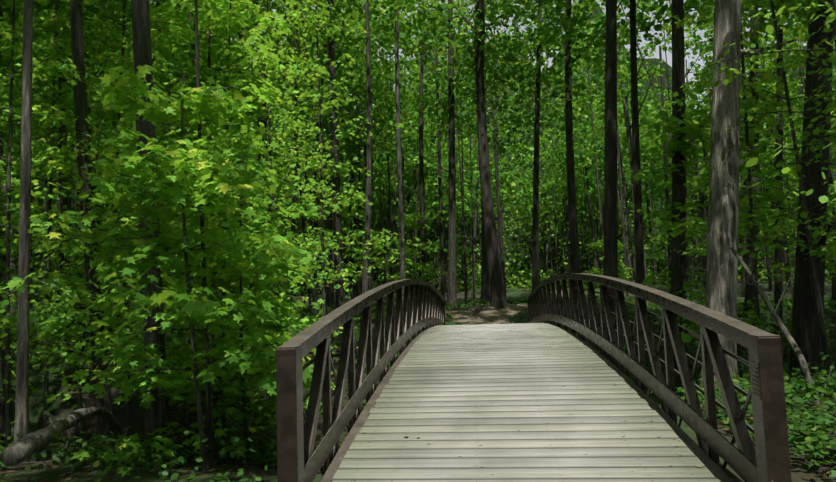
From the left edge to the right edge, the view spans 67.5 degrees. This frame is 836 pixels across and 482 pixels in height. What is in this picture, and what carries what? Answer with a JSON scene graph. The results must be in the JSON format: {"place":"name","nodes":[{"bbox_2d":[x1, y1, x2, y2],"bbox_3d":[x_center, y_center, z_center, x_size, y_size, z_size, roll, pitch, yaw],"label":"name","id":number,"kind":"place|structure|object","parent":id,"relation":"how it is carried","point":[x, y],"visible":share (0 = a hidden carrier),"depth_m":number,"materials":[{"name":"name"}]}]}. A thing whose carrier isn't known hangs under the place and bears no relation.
{"place":"outdoors","nodes":[
{"label":"outdoors","id":0,"kind":"place"},
{"bbox_2d":[164,310,491,322],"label":"path","id":1,"kind":"structure","parent":0,"point":[462,314],"depth_m":26.41,"materials":[{"name":"brown soil"}]},
{"bbox_2d":[0,278,835,481],"bbox_3d":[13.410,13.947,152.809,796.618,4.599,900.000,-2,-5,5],"label":"ground","id":2,"kind":"structure","parent":0,"point":[137,425],"depth_m":16.07,"materials":[{"name":"brown plant"}]},
{"bbox_2d":[0,328,4,463],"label":"tree","id":3,"kind":"object","parent":2,"relation":"on","point":[2,417],"visible":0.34,"depth_m":13.82,"materials":[{"name":"brown plant"}]},
{"bbox_2d":[13,0,32,464],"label":"tree","id":4,"kind":"object","parent":2,"relation":"on","point":[21,426],"visible":0.77,"depth_m":7.95,"materials":[{"name":"brown plant"}]},
{"bbox_2d":[57,4,74,352],"bbox_3d":[-10.462,-9.194,21.243,2.766,25.869,6.470,-1,-5,-7],"label":"tree","id":5,"kind":"object","parent":2,"relation":"on","point":[65,200],"visible":0.27,"depth_m":19.38,"materials":[{"name":"brown plant"}]},
{"bbox_2d":[69,0,115,452],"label":"tree","id":6,"kind":"object","parent":2,"relation":"on","point":[80,94],"visible":0.48,"depth_m":11.82,"materials":[{"name":"brown plant"}]},
{"bbox_2d":[131,0,173,461],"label":"tree","id":7,"kind":"object","parent":2,"relation":"on","point":[157,415],"visible":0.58,"depth_m":8.98,"materials":[{"name":"brown plant"}]},
{"bbox_2d":[0,348,355,466],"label":"fallen logs","id":8,"kind":"object","parent":2,"relation":"on","point":[23,448],"visible":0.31,"depth_m":6.35,"materials":[{"name":"wood"}]},
{"bbox_2d":[195,0,213,467],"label":"tree","id":9,"kind":"object","parent":2,"relation":"on","point":[210,459],"visible":0.54,"depth_m":7.89,"materials":[{"name":"brown plant"}]},
{"bbox_2d":[215,2,259,288],"bbox_3d":[-7.478,-8.114,25.598,4.304,24.438,2.697,0,-5,-26],"label":"tree","id":10,"kind":"object","parent":2,"relation":"on","point":[242,57],"visible":0.02,"depth_m":25.48,"materials":[{"name":"brown plant"}]},
{"bbox_2d":[282,0,325,324],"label":"tree","id":11,"kind":"object","parent":2,"relation":"on","point":[293,221],"visible":0.33,"depth_m":30.24,"materials":[{"name":"brown plant"}]},
{"bbox_2d":[300,6,326,318],"bbox_3d":[-5.915,-8.834,32.857,3.890,26.294,5.630,-2,-5,5],"label":"tree","id":12,"kind":"object","parent":2,"relation":"on","point":[314,295],"visible":0.33,"depth_m":33.82,"materials":[{"name":"brown plant"}]},
{"bbox_2d":[327,0,345,308],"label":"tree","id":13,"kind":"object","parent":2,"relation":"on","point":[338,260],"visible":0.58,"depth_m":23.90,"materials":[{"name":"brown plant"}]},
{"bbox_2d":[357,0,371,351],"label":"tree","id":14,"kind":"object","parent":2,"relation":"on","point":[367,218],"visible":0.75,"depth_m":19.17,"materials":[{"name":"brown plant"}]},
{"bbox_2d":[395,0,405,299],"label":"tree","id":15,"kind":"object","parent":2,"relation":"on","point":[400,213],"visible":0.65,"depth_m":21.24,"materials":[{"name":"brown plant"}]},
{"bbox_2d":[385,2,431,281],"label":"tree","id":16,"kind":"object","parent":2,"relation":"on","point":[422,201],"visible":0.48,"depth_m":40.92,"materials":[{"name":"brown plant"}]},
{"bbox_2d":[0,0,835,477],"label":"understory maple leaves","id":17,"kind":"object","parent":2,"relation":"on","point":[208,166],"visible":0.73,"depth_m":9.15,"materials":[{"name":"green plant"}]},
{"bbox_2d":[0,0,835,280],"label":"canopy leaves","id":18,"kind":"object","parent":2,"relation":"on","point":[382,23],"visible":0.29,"depth_m":39.49,"materials":[{"name":"green plant"}]},
{"bbox_2d":[0,0,835,343],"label":"forest trees","id":19,"kind":"object","parent":2,"relation":"on","point":[700,260],"visible":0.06,"depth_m":52.76,"materials":[{"name":"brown plant"}]},
{"bbox_2d":[0,0,835,472],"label":"understory stems","id":20,"kind":"object","parent":2,"relation":"on","point":[200,404],"visible":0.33,"depth_m":11.15,"materials":[{"name":"brown wood"}]},
{"bbox_2d":[0,294,835,481],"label":"ground cover","id":21,"kind":"object","parent":2,"relation":"on","point":[792,385],"visible":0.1,"depth_m":7.35,"materials":[{"name":"green plant"}]},
{"bbox_2d":[0,76,835,372],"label":"understory leaves","id":22,"kind":"object","parent":2,"relation":"on","point":[693,129],"visible":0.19,"depth_m":16.89,"materials":[{"name":"green plant"}]},
{"bbox_2d":[0,0,835,304],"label":"tree foliage","id":23,"kind":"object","parent":2,"relation":"on","point":[524,257],"depth_m":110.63,"materials":[{"name":"green plant"}]},
{"bbox_2d":[427,0,468,307],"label":"tree","id":24,"kind":"object","parent":2,"relation":"on","point":[452,285],"visible":0.71,"depth_m":31.07,"materials":[{"name":"brown plant"}]},
{"bbox_2d":[464,12,489,303],"bbox_3d":[4.223,-6.597,37.138,2.018,21.383,4.833,-1,-5,-6],"label":"tree","id":25,"kind":"object","parent":2,"relation":"on","point":[485,293],"visible":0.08,"depth_m":36.57,"materials":[{"name":"brown plant"}]},
{"bbox_2d":[450,0,507,307],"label":"tree","id":26,"kind":"object","parent":2,"relation":"on","point":[497,297],"visible":0.88,"depth_m":28.78,"materials":[{"name":"brown plant"}]},
{"bbox_2d":[459,303,556,325],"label":"fallen leaves","id":27,"kind":"object","parent":2,"relation":"on","point":[507,310],"visible":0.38,"depth_m":26.31,"materials":[{"name":"brown plant"}]},
{"bbox_2d":[276,273,791,481],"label":"bridge railing","id":28,"kind":"object","parent":2,"relation":"on","point":[301,457],"visible":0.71,"depth_m":5.31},
{"bbox_2d":[332,323,720,481],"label":"bridge deck","id":29,"kind":"structure","parent":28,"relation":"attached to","point":[502,407],"depth_m":5.69,"materials":[{"name":"grey wood"}]},
{"bbox_2d":[751,361,760,399],"bbox_3d":[2.065,0.850,3.830,0.012,0.220,0.100,-2,-5,5],"label":"sign","id":30,"kind":"object","parent":28,"relation":"attached to","point":[755,373],"visible":1,"depth_m":3.82,"materials":[{"name":"grey metal"}]},
{"bbox_2d":[520,0,579,290],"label":"tree","id":31,"kind":"object","parent":2,"relation":"on","point":[535,258],"visible":0.6,"depth_m":32.07,"materials":[{"name":"brown plant"}]},
{"bbox_2d":[565,0,621,309],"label":"tree","id":32,"kind":"object","parent":2,"relation":"on","point":[573,237],"visible":0.62,"depth_m":26.45,"materials":[{"name":"brown plant"}]},
{"bbox_2d":[602,0,623,364],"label":"tree","id":33,"kind":"object","parent":2,"relation":"on","point":[610,257],"visible":0.83,"depth_m":18.05,"materials":[{"name":"brown plant"}]},
{"bbox_2d":[625,0,652,305],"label":"tree","id":34,"kind":"object","parent":2,"relation":"on","point":[639,252],"visible":0.81,"depth_m":21.83,"materials":[{"name":"brown plant"}]},
{"bbox_2d":[671,0,686,400],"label":"tree","id":35,"kind":"object","parent":2,"relation":"on","point":[678,270],"visible":0.65,"depth_m":15.73,"materials":[{"name":"brown plant"}]},
{"bbox_2d":[699,0,797,403],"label":"tree","id":36,"kind":"object","parent":2,"relation":"on","point":[721,277],"visible":0.73,"depth_m":9.38,"materials":[{"name":"grey plant"}]},
{"bbox_2d":[743,3,758,317],"bbox_3d":[11.961,-8.745,22.256,5.652,22.872,1.709,3,-6,-43],"label":"tree","id":37,"kind":"object","parent":2,"relation":"on","point":[749,292],"visible":0.31,"depth_m":21.26,"materials":[{"name":"brown plant"}]},
{"bbox_2d":[774,0,782,363],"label":"tree","id":38,"kind":"object","parent":2,"relation":"on","point":[778,286],"visible":0.38,"depth_m":16.49,"materials":[{"name":"brown plant"}]},
{"bbox_2d":[730,247,833,403],"bbox_3d":[4.300,1.671,6.621,0.620,3.408,2.295,-1,-5,-8],"label":"fallen branch","id":39,"kind":"object","parent":2,"relation":"on","point":[806,373],"visible":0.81,"depth_m":7.03,"materials":[{"name":"wood"}]},
{"bbox_2d":[788,0,835,394],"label":"tree","id":40,"kind":"object","parent":2,"relation":"on","point":[805,332],"visible":0.48,"depth_m":11.31,"materials":[{"name":"brown plant"}]},
{"bbox_2d":[0,0,835,402],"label":"understory beech leaves","id":41,"kind":"object","parent":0,"point":[76,248],"visible":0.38,"depth_m":10.99,"materials":[{"name":"green plant"}]},
{"bbox_2d":[129,0,805,129],"label":"sky","id":42,"kind":"structure","parent":0,"point":[669,55],"materials":[{"name":"white"}]},
{"bbox_2d":[462,290,562,324],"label":"path","id":43,"kind":"structure","parent":0,"point":[492,313],"depth_m":27.17,"materials":[{"name":"brown soil"}]},
{"bbox_3d":[1.578,3.680,12.745,3.700,1.855,18.550,-2,-5,5],"label":"bridge","id":44,"kind":"object","parent":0,"visible":0},
{"bbox_2d":[354,325,701,480],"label":"deck litter","id":45,"kind":"object","parent":44,"relation":"on","point":[518,430],"visible":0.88,"depth_m":5.37,"materials":[{"name":"brown plant"}]},
{"bbox_2d":[356,333,699,480],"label":"deck nails","id":46,"kind":"object","parent":44,"relation":"on","point":[537,403],"visible":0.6,"depth_m":5.73,"materials":[{"name":"grey metal"}]}
]}

